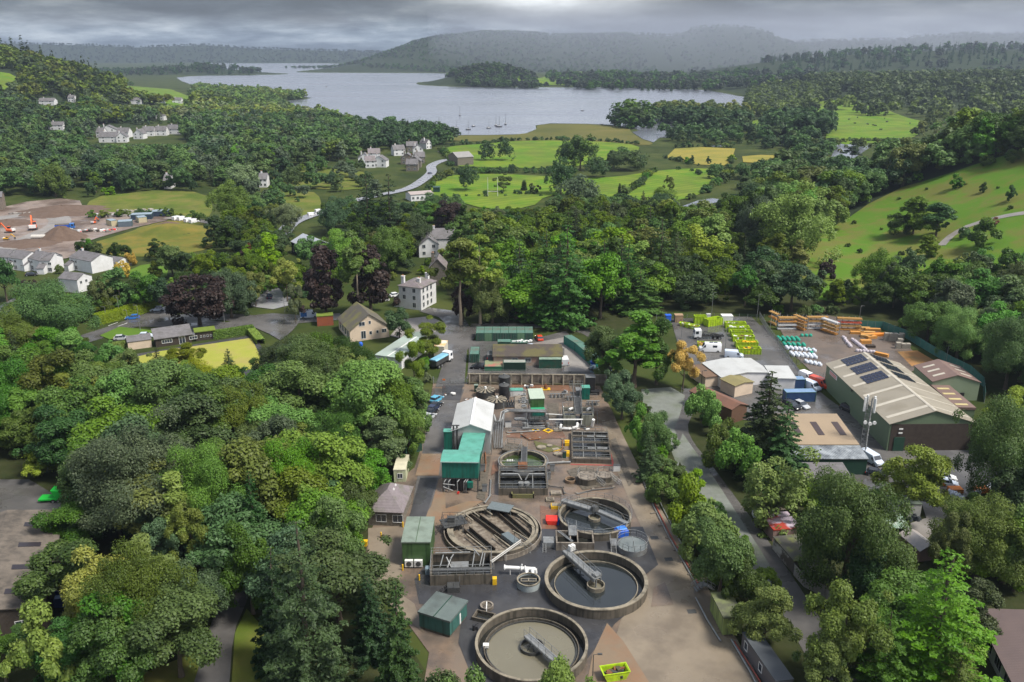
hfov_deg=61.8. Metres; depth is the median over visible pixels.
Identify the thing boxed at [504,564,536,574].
white inlet pipe
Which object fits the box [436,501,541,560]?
aeration tank
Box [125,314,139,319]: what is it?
moving car
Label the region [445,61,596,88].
peninsula woods
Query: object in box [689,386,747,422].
brown timber building
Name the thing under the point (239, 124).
birch tree
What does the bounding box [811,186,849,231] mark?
broadleaf tree
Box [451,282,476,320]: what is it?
broadleaf tree
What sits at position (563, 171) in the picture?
broadleaf tree
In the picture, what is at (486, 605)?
round pit
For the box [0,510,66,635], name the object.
brown roof shed
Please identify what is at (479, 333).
shipping container
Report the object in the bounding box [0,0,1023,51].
sky
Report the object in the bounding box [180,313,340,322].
side road
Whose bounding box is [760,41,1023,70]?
hazy ridge woods
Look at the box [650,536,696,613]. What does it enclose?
drain covers
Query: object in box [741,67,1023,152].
woods beyond the meadow
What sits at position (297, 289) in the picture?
birch tree
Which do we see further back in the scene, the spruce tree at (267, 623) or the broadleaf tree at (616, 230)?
the broadleaf tree at (616, 230)
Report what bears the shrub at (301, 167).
on the ground at (656, 150)
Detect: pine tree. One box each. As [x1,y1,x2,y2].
[337,230,379,302]
[426,237,487,325]
[457,233,502,323]
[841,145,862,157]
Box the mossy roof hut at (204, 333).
[193,326,215,340]
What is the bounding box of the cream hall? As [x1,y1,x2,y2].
[337,302,388,341]
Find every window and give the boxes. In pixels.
[162,339,171,343]
[361,331,365,338]
[376,514,386,521]
[392,515,402,522]
[397,473,402,478]
[744,640,747,651]
[758,661,762,673]
[986,643,992,655]
[994,654,1001,673]
[1003,672,1010,681]
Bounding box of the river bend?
[684,198,718,205]
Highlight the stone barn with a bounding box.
[448,151,473,165]
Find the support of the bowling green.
on the bowling surround
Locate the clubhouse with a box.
[405,190,432,200]
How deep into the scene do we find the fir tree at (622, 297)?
268.92 m
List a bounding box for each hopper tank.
[562,402,575,425]
[580,402,593,425]
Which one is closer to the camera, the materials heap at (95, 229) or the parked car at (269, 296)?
the parked car at (269, 296)
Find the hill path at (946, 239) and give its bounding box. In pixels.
[938,211,1023,244]
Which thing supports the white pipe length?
on the building site
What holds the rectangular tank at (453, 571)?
on the ground at (656, 150)
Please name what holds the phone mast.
on the ground at (656, 150)
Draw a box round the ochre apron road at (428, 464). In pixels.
[415,454,440,475]
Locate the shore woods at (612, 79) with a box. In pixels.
[545,64,1021,90]
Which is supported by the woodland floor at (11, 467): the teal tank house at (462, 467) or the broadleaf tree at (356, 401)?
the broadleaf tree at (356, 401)
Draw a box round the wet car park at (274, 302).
[251,288,290,308]
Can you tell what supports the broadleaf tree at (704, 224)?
on the woodland floor at (881, 311)
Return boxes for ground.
[0,26,1023,670]
[534,441,562,451]
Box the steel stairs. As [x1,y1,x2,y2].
[691,577,714,592]
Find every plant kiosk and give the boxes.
[510,388,522,396]
[575,387,581,395]
[581,385,589,399]
[585,374,595,393]
[590,389,599,394]
[665,314,671,322]
[674,313,683,322]
[721,314,733,323]
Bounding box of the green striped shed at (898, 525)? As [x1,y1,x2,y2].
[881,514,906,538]
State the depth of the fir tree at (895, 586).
122.52 m
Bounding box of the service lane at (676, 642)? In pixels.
[602,420,758,681]
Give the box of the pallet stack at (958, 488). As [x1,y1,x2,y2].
[947,486,963,492]
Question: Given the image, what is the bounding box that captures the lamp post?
[592,653,601,677]
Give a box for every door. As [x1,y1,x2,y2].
[179,336,185,343]
[455,436,461,449]
[488,333,491,340]
[513,392,519,396]
[583,390,587,399]
[588,380,592,393]
[892,437,904,450]
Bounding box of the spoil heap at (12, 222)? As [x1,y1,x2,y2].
[0,219,33,227]
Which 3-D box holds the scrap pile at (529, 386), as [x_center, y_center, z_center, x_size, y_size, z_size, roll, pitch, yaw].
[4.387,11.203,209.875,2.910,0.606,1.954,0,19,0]
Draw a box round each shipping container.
[106,218,117,225]
[117,219,132,226]
[130,212,153,219]
[135,215,147,222]
[152,209,170,216]
[403,435,421,453]
[470,347,479,362]
[476,326,484,340]
[484,326,492,340]
[484,360,502,370]
[492,326,500,340]
[498,339,510,343]
[500,326,508,338]
[503,360,525,370]
[509,326,516,339]
[511,339,531,343]
[517,326,524,339]
[525,326,532,340]
[539,357,561,367]
[564,335,582,350]
[575,342,593,363]
[782,388,816,401]
[794,376,805,388]
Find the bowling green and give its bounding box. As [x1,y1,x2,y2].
[126,338,258,369]
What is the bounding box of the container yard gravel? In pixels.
[533,337,589,370]
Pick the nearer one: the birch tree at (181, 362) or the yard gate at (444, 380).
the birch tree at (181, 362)
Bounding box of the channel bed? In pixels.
[477,456,490,500]
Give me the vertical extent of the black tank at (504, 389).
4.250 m
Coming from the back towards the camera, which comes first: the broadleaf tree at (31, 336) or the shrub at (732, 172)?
the shrub at (732, 172)
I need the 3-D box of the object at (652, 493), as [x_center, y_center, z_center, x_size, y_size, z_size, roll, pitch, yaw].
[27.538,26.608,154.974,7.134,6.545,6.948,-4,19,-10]
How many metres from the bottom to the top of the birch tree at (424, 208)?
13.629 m
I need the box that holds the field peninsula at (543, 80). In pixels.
[517,71,586,84]
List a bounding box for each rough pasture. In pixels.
[273,169,367,189]
[276,191,320,215]
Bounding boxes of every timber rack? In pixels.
[768,309,780,325]
[776,315,797,329]
[792,313,808,330]
[805,315,828,328]
[820,316,840,335]
[835,316,862,330]
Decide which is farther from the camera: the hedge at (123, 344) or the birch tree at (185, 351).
the hedge at (123, 344)
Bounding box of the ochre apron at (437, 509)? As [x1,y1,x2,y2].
[426,478,481,527]
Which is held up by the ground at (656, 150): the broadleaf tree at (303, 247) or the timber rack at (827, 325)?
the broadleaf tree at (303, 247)
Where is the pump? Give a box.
[472,623,478,630]
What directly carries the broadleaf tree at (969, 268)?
on the ground at (656, 150)
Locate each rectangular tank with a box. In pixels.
[425,546,496,592]
[498,461,547,497]
[543,522,593,551]
[571,427,613,465]
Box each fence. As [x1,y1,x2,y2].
[656,313,823,321]
[759,313,788,357]
[793,563,832,605]
[860,320,985,400]
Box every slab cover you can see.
[546,497,553,501]
[551,490,561,495]
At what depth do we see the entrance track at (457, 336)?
243.12 m
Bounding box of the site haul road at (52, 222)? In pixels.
[0,214,70,248]
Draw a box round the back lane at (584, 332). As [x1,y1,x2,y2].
[471,323,589,335]
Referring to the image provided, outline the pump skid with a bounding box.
[505,399,514,407]
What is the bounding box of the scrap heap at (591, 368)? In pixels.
[588,365,612,372]
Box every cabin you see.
[393,454,408,481]
[433,186,439,191]
[741,632,793,681]
[887,495,922,515]
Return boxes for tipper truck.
[54,223,74,227]
[429,350,452,368]
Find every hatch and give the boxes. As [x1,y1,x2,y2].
[542,428,553,432]
[551,503,560,509]
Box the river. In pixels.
[831,144,872,157]
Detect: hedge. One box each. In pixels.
[91,300,159,324]
[112,340,127,348]
[212,324,253,338]
[246,327,264,343]
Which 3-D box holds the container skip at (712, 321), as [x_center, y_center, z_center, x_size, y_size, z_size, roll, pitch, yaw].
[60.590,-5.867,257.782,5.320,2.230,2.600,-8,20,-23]
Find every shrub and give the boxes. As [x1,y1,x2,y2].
[20,279,36,287]
[20,448,59,477]
[54,264,63,273]
[85,210,96,216]
[86,241,102,252]
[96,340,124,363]
[97,210,110,216]
[101,186,115,194]
[112,260,129,277]
[116,209,131,215]
[124,252,137,264]
[134,208,144,212]
[153,179,166,189]
[163,208,174,216]
[186,210,197,217]
[193,212,205,220]
[200,240,208,247]
[299,163,306,170]
[302,290,308,297]
[390,271,397,279]
[417,265,425,273]
[418,363,428,371]
[419,356,429,364]
[424,372,432,381]
[444,169,454,175]
[529,183,540,193]
[614,115,640,128]
[621,185,628,192]
[624,402,646,451]
[629,180,638,187]
[634,401,652,413]
[635,114,655,127]
[635,179,645,185]
[641,169,654,175]
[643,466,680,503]
[654,453,675,471]
[656,444,668,457]
[660,431,680,446]
[663,460,686,480]
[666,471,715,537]
[670,484,681,501]
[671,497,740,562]
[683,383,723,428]
[689,468,706,491]
[696,541,703,551]
[699,185,711,191]
[699,406,705,419]
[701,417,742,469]
[707,500,728,519]
[709,177,722,184]
[711,575,732,584]
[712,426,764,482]
[716,172,725,179]
[721,142,729,147]
[724,169,734,175]
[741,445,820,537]
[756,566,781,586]
[772,304,783,313]
[797,304,812,315]
[810,304,823,314]
[817,258,836,279]
[825,303,839,314]
[861,194,871,201]
[897,318,909,326]
[929,333,941,344]
[935,163,947,169]
[949,173,965,188]
[958,227,970,237]
[966,491,984,507]
[979,155,997,165]
[979,182,987,192]
[993,217,999,224]
[1004,148,1016,157]
[1005,184,1017,201]
[1006,150,1019,162]
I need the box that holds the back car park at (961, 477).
[932,450,990,487]
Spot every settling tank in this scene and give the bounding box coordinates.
[475,607,587,681]
[498,438,547,472]
[517,572,539,592]
[545,543,647,619]
[558,492,631,540]
[609,529,648,556]
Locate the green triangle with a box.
[100,327,151,338]
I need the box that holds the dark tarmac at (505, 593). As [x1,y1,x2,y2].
[415,527,657,681]
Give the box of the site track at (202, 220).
[163,217,207,223]
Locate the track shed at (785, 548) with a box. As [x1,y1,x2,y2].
[772,534,823,572]
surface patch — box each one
[433,526,453,553]
[442,385,462,399]
[491,461,499,474]
[547,403,558,417]
[567,466,618,489]
[610,438,633,485]
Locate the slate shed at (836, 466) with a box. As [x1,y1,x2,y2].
[799,462,850,481]
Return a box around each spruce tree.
[7,329,18,351]
[42,170,54,195]
[63,114,68,129]
[152,347,159,358]
[156,109,160,121]
[159,148,170,172]
[186,128,190,142]
[221,349,237,366]
[241,471,269,537]
[250,548,313,681]
[267,207,277,228]
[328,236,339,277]
[346,574,388,671]
[358,224,365,241]
[374,580,422,681]
[570,206,582,239]
[607,236,629,302]
[656,222,667,261]
[666,210,673,228]
[721,371,793,482]
[762,401,809,493]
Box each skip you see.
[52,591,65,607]
[599,662,630,681]
[679,321,689,326]
[689,324,699,328]
[693,315,706,323]
[703,316,722,326]
[724,321,746,327]
[727,325,749,331]
[730,329,752,335]
[731,334,754,341]
[734,339,758,347]
[737,346,761,354]
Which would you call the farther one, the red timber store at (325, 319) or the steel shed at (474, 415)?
the red timber store at (325, 319)
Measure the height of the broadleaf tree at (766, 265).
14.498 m
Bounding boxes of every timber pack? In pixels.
[850,331,864,333]
[859,339,871,343]
[865,328,880,331]
[865,344,875,347]
[866,335,876,338]
[873,332,883,335]
[874,351,888,357]
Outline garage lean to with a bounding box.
[899,528,933,561]
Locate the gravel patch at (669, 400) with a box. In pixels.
[641,387,684,464]
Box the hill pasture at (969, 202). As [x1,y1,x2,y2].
[794,152,1023,300]
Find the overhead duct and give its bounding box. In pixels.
[493,407,545,426]
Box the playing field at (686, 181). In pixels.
[431,168,724,208]
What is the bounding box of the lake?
[177,63,743,141]
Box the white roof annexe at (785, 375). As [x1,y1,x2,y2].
[764,365,796,389]
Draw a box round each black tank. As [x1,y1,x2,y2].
[499,373,510,385]
[499,382,510,399]
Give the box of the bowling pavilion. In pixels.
[151,324,197,346]
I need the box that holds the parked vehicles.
[94,213,129,216]
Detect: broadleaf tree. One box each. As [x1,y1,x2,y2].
[0,257,20,301]
[0,277,102,345]
[0,303,33,348]
[0,327,10,345]
[0,344,39,363]
[0,347,68,390]
[0,355,44,427]
[0,387,42,437]
[0,405,46,458]
[0,595,79,681]
[0,629,16,681]
[4,622,44,656]
[7,321,39,349]
[11,537,98,626]
[12,404,89,476]
[15,346,75,405]
[18,326,76,354]
[19,615,86,681]
[28,498,102,541]
[30,373,104,429]
[33,162,71,197]
[53,348,126,401]
[55,327,82,360]
[55,453,100,532]
[59,544,130,628]
[62,402,195,560]
[65,589,171,681]
[66,393,165,454]
[66,604,156,681]
[67,412,173,493]
[75,536,197,671]
[87,456,207,533]
[88,361,133,401]
[88,502,137,539]
[95,366,142,412]
[96,266,140,307]
[101,358,183,407]
[102,362,138,390]
[103,566,174,629]
[107,347,140,364]
[122,581,225,677]
[128,271,157,303]
[130,532,176,582]
[132,488,163,540]
[141,516,185,559]
[146,277,180,301]
[147,391,240,450]
[154,470,196,558]
[155,244,181,276]
[157,438,246,534]
[158,273,235,324]
[164,362,220,405]
[168,555,237,614]
[169,371,251,443]
[172,356,215,383]
[174,428,194,462]
[183,490,286,572]
[189,385,251,430]
[195,436,225,462]
[204,178,251,212]
[204,267,256,317]
[205,435,290,515]
[207,363,260,383]
[212,380,271,444]
[214,375,268,428]
[218,519,275,614]
[224,162,259,194]
[234,420,280,440]
[239,362,277,394]
[240,525,313,598]
[245,395,320,437]
[245,413,299,444]
[248,353,274,370]
[252,334,290,369]
[255,231,281,263]
[257,359,338,433]
[262,437,322,519]
[264,203,302,232]
[265,457,340,521]
[269,527,407,624]
[273,339,327,361]
[274,332,351,407]
[277,423,376,497]
[284,330,336,375]
[284,487,370,555]
[294,235,320,261]
[294,421,307,445]
[297,243,343,313]
[300,494,368,556]
[301,478,348,504]
[302,423,333,441]
[306,410,368,476]
[317,196,358,230]
[318,228,363,266]
[322,355,412,441]
[324,381,385,438]
[331,405,359,432]
[332,336,375,369]
[335,344,366,372]
[339,479,378,531]
[344,447,391,494]
[347,244,400,310]
[362,415,412,468]
[364,224,407,272]
[374,375,422,416]
[384,306,412,337]
[392,399,425,460]
[398,216,433,252]
[407,377,431,431]
[419,666,460,681]
[431,199,460,227]
[435,661,485,681]
[442,241,485,285]
[444,212,481,243]
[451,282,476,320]
[455,219,489,256]
[468,211,495,243]
[469,275,514,323]
[475,258,517,307]
[480,219,529,259]
[481,239,529,276]
[484,225,539,249]
[493,272,546,319]
[496,216,536,236]
[504,214,517,227]
[504,242,536,253]
[521,247,553,300]
[534,243,558,265]
[535,205,572,231]
[538,651,595,681]
[539,256,599,299]
[541,230,559,246]
[544,156,574,193]
[548,232,578,251]
[549,243,569,263]
[554,264,589,315]
[555,174,600,197]
[561,249,583,261]
[564,133,598,169]
[577,239,599,258]
[578,252,630,318]
[582,325,622,374]
[583,221,615,239]
[583,253,595,258]
[584,227,636,241]
[585,235,634,268]
[589,254,604,302]
[590,276,621,306]
[595,309,662,387]
[596,226,636,247]
[601,369,648,419]
[610,98,657,118]
[619,218,671,257]
[622,240,649,262]
[626,315,675,384]
[629,262,675,295]
[635,258,672,297]
[639,410,671,453]
[648,217,665,231]
[650,186,679,202]
[654,199,676,220]
[666,216,703,247]
[677,206,714,221]
[683,223,724,259]
[685,199,731,222]
[689,515,756,591]
[695,218,710,236]
[701,213,733,259]
[720,556,770,604]
[726,584,802,647]
[734,195,784,238]
[741,245,794,272]
[749,180,843,264]
[749,259,783,289]
[753,171,793,184]
[760,263,826,311]
[761,182,791,203]
[762,183,782,214]
[781,187,824,213]
[786,171,799,182]
[788,180,803,189]
[788,239,810,265]
[790,462,919,591]
[796,165,828,184]
[799,484,828,514]
[800,490,863,579]
[802,627,853,681]
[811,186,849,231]
[818,169,865,196]
[841,530,889,598]
[845,624,886,681]
[851,247,898,301]
[853,593,908,639]
[867,566,950,633]
[870,443,954,512]
[879,255,902,296]
[879,266,932,310]
[886,137,930,185]
[898,247,926,301]
[899,196,928,233]
[901,290,951,340]
[913,272,950,301]
[915,600,988,681]
[922,202,957,236]
[925,304,989,360]
[926,490,1023,586]
[927,279,975,312]
[937,262,979,290]
[948,106,974,153]
[949,108,985,130]
[950,262,995,308]
[951,392,1023,496]
[952,250,993,268]
[952,308,989,348]
[961,115,989,157]
[963,577,1005,635]
[964,268,1013,308]
[965,117,1000,158]
[967,216,1002,247]
[970,511,1023,591]
[971,110,1010,134]
[972,420,1008,437]
[973,299,1020,360]
[975,306,997,355]
[977,316,1023,399]
[981,385,1023,416]
[984,274,1023,313]
[985,294,1018,307]
[988,463,1023,512]
[989,247,1022,275]
[989,302,1012,311]
[992,318,1023,382]
[997,260,1023,276]
[999,112,1022,148]
[999,502,1023,584]
[1000,275,1023,299]
[1002,537,1023,591]
[1007,112,1023,152]
[1011,109,1023,117]
[1013,300,1023,312]
[1013,356,1023,375]
[1015,313,1023,371]
[1019,252,1023,268]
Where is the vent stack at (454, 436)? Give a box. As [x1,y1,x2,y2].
[450,425,458,449]
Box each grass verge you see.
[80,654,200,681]
[232,609,269,681]
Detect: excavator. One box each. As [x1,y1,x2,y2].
[0,223,15,232]
[2,234,15,239]
[28,215,37,230]
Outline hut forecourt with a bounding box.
[368,526,423,631]
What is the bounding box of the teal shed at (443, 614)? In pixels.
[417,591,467,636]
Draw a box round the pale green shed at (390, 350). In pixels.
[375,335,425,368]
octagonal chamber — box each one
[577,466,603,486]
[597,466,620,483]
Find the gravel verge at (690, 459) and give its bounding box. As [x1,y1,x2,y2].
[680,434,788,597]
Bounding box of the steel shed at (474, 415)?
[451,397,494,452]
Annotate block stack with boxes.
[883,332,889,340]
[888,332,893,340]
[893,333,898,340]
[895,342,901,348]
[901,343,906,348]
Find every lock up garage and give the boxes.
[754,507,786,516]
[760,510,789,528]
[763,516,797,540]
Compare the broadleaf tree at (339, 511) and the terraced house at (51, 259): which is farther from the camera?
the terraced house at (51, 259)
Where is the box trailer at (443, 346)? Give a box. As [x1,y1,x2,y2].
[434,340,447,355]
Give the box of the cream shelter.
[126,333,151,349]
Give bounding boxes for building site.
[0,198,167,257]
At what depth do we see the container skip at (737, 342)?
237.66 m
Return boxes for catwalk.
[569,381,583,413]
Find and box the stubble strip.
[742,155,774,162]
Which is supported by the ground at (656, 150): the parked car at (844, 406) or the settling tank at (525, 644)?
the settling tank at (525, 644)
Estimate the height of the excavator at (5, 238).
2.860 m
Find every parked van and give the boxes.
[176,216,185,220]
[188,218,198,222]
[300,309,315,318]
[470,362,484,369]
[487,350,493,359]
[562,355,568,365]
[724,349,743,357]
[798,369,812,377]
[805,378,821,391]
[808,374,826,388]
[863,447,883,466]
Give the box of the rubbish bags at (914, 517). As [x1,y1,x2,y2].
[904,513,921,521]
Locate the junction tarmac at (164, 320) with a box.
[132,314,243,334]
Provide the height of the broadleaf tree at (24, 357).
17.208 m
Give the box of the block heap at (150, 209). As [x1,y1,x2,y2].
[116,208,156,211]
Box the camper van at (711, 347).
[698,342,721,352]
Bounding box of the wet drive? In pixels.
[194,586,247,681]
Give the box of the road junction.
[228,313,300,339]
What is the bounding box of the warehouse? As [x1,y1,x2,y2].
[825,352,974,450]
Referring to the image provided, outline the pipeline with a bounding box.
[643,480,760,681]
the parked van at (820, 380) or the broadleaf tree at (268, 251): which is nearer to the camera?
the parked van at (820, 380)
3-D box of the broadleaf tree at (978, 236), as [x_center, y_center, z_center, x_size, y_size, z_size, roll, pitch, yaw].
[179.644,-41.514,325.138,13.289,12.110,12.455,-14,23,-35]
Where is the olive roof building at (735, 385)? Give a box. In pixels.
[720,375,753,396]
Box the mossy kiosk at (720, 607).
[710,591,742,635]
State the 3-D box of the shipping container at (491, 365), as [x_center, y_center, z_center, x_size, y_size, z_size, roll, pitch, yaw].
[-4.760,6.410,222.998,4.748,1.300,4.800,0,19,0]
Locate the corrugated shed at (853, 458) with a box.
[790,445,868,474]
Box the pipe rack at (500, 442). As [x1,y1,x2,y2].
[489,403,504,454]
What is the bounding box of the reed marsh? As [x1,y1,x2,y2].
[450,124,652,144]
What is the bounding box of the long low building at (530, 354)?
[492,344,562,365]
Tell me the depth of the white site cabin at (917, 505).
150.97 m
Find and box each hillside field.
[0,72,15,89]
[125,86,190,105]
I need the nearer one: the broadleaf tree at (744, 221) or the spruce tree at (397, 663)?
the spruce tree at (397, 663)
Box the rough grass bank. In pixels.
[97,220,217,256]
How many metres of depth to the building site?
407.97 m
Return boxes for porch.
[21,261,30,271]
[36,263,47,273]
[64,260,74,270]
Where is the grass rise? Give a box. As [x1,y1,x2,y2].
[87,190,211,217]
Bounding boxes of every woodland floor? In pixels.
[0,389,428,681]
[434,230,1023,400]
[620,371,1023,681]
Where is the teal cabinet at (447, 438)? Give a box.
[443,428,452,449]
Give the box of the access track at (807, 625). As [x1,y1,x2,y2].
[674,389,856,681]
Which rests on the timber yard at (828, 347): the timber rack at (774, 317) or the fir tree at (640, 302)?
the timber rack at (774, 317)
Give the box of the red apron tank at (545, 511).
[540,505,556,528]
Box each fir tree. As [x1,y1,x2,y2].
[260,519,364,681]
[317,361,332,409]
[355,174,381,241]
[375,174,405,230]
[463,257,478,300]
[477,229,499,285]
[505,238,529,316]
[510,260,548,324]
[526,225,541,248]
[530,224,596,330]
[538,228,555,289]
[542,240,564,311]
[558,211,574,233]
[579,221,588,240]
[595,238,608,301]
[605,240,644,312]
[609,269,666,315]
[631,433,663,483]
[633,232,646,257]
[642,217,679,295]
[645,204,657,226]
[664,232,684,265]
[672,253,680,283]
[739,236,749,258]
[847,607,919,681]
[872,547,1003,681]
[891,543,916,587]
[932,640,982,681]
[936,568,957,600]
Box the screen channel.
[515,389,526,413]
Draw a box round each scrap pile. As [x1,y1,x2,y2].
[524,384,535,388]
[576,423,589,429]
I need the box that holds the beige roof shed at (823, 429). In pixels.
[772,414,859,444]
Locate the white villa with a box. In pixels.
[397,272,436,309]
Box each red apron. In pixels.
[506,431,565,438]
[510,385,570,390]
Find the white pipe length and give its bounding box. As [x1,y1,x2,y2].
[31,234,44,238]
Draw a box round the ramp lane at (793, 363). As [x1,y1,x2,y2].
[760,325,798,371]
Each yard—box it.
[0,479,61,511]
[367,383,648,681]
[467,331,606,378]
[672,316,997,502]
[776,315,913,377]
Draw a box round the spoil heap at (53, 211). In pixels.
[16,204,111,218]
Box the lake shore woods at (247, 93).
[127,81,358,123]
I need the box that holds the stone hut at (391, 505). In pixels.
[368,482,413,525]
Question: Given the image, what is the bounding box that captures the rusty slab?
[898,350,932,365]
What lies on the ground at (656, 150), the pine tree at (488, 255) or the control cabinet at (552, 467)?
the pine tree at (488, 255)
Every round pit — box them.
[480,601,493,610]
[565,476,575,483]
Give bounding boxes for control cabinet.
[480,464,484,471]
[482,484,487,492]
[505,421,511,427]
[549,464,554,471]
[613,464,620,471]
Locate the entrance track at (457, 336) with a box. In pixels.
[420,307,476,386]
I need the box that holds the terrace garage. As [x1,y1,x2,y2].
[109,255,131,266]
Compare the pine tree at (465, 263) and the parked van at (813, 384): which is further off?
the pine tree at (465, 263)
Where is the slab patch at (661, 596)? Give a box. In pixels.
[651,582,673,606]
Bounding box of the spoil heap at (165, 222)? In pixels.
[154,221,179,224]
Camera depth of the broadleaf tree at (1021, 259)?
277.22 m
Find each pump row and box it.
[518,399,529,404]
[549,393,565,398]
[554,422,564,427]
[566,396,582,401]
[586,400,599,405]
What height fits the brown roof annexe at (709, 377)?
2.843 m
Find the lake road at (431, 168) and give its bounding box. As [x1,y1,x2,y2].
[279,151,446,234]
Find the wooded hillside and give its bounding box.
[0,35,237,122]
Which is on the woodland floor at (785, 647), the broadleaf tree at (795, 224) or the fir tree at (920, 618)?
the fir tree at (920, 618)
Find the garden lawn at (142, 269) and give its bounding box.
[130,264,167,279]
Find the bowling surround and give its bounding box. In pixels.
[137,335,261,383]
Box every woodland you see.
[0,90,1001,217]
[9,118,1020,525]
[84,87,755,118]
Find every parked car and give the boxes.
[24,271,37,275]
[113,334,125,340]
[149,305,163,311]
[266,294,272,298]
[389,292,398,296]
[425,407,438,412]
[425,412,436,418]
[427,404,440,408]
[429,395,443,402]
[429,401,443,405]
[535,335,543,340]
[782,398,801,410]
[794,399,810,409]
[839,402,849,412]
[865,467,888,476]
[937,476,958,485]
[944,474,957,480]
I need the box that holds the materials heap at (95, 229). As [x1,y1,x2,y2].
[71,228,117,232]
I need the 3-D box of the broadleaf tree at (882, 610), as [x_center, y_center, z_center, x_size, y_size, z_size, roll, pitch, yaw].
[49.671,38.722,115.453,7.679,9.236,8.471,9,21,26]
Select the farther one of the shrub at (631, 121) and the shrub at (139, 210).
the shrub at (631, 121)
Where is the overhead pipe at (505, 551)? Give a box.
[491,539,520,568]
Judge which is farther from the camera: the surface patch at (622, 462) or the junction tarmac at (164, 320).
the junction tarmac at (164, 320)
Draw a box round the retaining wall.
[468,369,606,385]
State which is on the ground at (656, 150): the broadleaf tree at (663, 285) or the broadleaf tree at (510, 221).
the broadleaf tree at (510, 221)
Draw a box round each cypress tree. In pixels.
[520,179,527,190]
[617,183,621,196]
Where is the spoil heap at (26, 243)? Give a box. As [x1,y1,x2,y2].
[0,239,61,248]
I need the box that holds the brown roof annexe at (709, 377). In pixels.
[689,364,717,386]
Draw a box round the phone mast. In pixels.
[860,395,876,450]
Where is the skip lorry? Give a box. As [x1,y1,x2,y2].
[693,328,723,339]
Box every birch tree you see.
[23,340,62,355]
[43,371,101,419]
[73,338,104,362]
[83,296,105,312]
[85,276,113,306]
[86,170,101,192]
[126,145,140,152]
[146,353,167,376]
[163,502,210,572]
[164,341,206,362]
[173,357,189,364]
[184,260,199,270]
[229,144,240,154]
[232,220,246,228]
[234,121,244,128]
[235,244,256,255]
[243,129,255,139]
[243,200,263,214]
[246,266,265,305]
[253,137,263,148]
[258,275,273,291]
[260,145,276,161]
[262,203,281,228]
[269,257,301,301]
[281,128,294,136]
[282,278,302,322]
[316,135,327,150]
[320,200,343,226]
[321,142,336,160]
[328,138,347,159]
[336,259,346,282]
[367,230,380,241]
[395,334,425,377]
[404,315,446,357]
[416,201,439,224]
[492,174,511,191]
[578,241,597,253]
[640,196,649,202]
[647,199,663,210]
[662,175,674,190]
[665,339,705,389]
[669,237,690,257]
[726,264,764,305]
[791,649,846,676]
[802,576,895,681]
[879,261,914,307]
[884,509,897,532]
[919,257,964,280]
[925,277,976,309]
[926,503,972,571]
[948,260,986,272]
[952,272,978,309]
[973,246,995,268]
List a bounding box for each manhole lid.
[537,445,545,449]
[553,452,561,456]
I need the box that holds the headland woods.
[93,62,261,75]
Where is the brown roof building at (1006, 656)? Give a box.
[978,608,1023,681]
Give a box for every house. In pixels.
[0,248,15,261]
[7,250,33,270]
[28,247,63,271]
[38,97,57,105]
[39,252,61,272]
[48,120,65,129]
[57,271,91,292]
[67,94,75,102]
[68,247,113,273]
[95,126,107,137]
[98,131,118,142]
[103,124,116,131]
[116,126,132,137]
[116,131,128,142]
[126,97,142,103]
[133,127,147,138]
[142,125,154,135]
[154,124,168,135]
[155,112,166,119]
[163,172,175,188]
[167,123,179,133]
[172,97,182,103]
[258,171,269,186]
[290,233,328,254]
[358,151,370,162]
[364,154,375,167]
[367,147,379,157]
[375,154,388,166]
[391,144,405,155]
[401,151,413,163]
[401,516,434,566]
[405,157,418,170]
[406,140,417,151]
[410,154,421,167]
[412,143,422,154]
[414,150,424,162]
[417,232,438,257]
[419,138,431,148]
[429,226,454,248]
[429,251,447,284]
[440,450,480,493]
[458,433,485,464]
[514,388,548,428]
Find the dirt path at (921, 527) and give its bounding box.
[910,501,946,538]
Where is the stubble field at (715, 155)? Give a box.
[668,147,734,164]
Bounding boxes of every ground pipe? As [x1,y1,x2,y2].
[483,478,491,503]
[506,429,540,432]
[520,433,540,439]
[548,460,571,463]
[548,484,565,493]
[575,486,614,493]
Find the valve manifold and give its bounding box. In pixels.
[546,406,594,429]
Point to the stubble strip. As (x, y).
(753, 158)
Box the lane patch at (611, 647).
[587,623,648,681]
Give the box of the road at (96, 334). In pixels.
[81,302,174,341]
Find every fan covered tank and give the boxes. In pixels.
[476,386,494,399]
[487,395,506,408]
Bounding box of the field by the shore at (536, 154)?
[447,140,638,167]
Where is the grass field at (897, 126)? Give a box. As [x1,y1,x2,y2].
[816,100,918,143]
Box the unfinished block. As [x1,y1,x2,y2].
[0,191,5,209]
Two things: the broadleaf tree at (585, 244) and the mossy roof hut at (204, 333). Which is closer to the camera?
the mossy roof hut at (204, 333)
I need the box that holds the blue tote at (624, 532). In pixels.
[614,525,628,537]
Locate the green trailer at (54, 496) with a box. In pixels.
[38,486,67,502]
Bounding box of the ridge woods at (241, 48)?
[0,41,382,62]
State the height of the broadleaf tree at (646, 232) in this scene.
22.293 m
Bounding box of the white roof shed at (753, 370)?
[701,358,768,386]
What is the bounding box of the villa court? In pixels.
[390,316,447,337]
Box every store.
[316,312,333,325]
[412,331,422,336]
[913,359,980,400]
[930,384,975,418]
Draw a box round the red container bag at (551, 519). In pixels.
[545,515,558,524]
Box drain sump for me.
[472,609,495,622]
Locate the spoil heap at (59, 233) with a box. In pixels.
[40,225,87,241]
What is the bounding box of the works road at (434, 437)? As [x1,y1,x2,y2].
[410,388,463,515]
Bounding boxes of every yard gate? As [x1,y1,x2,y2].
[433,377,466,383]
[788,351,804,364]

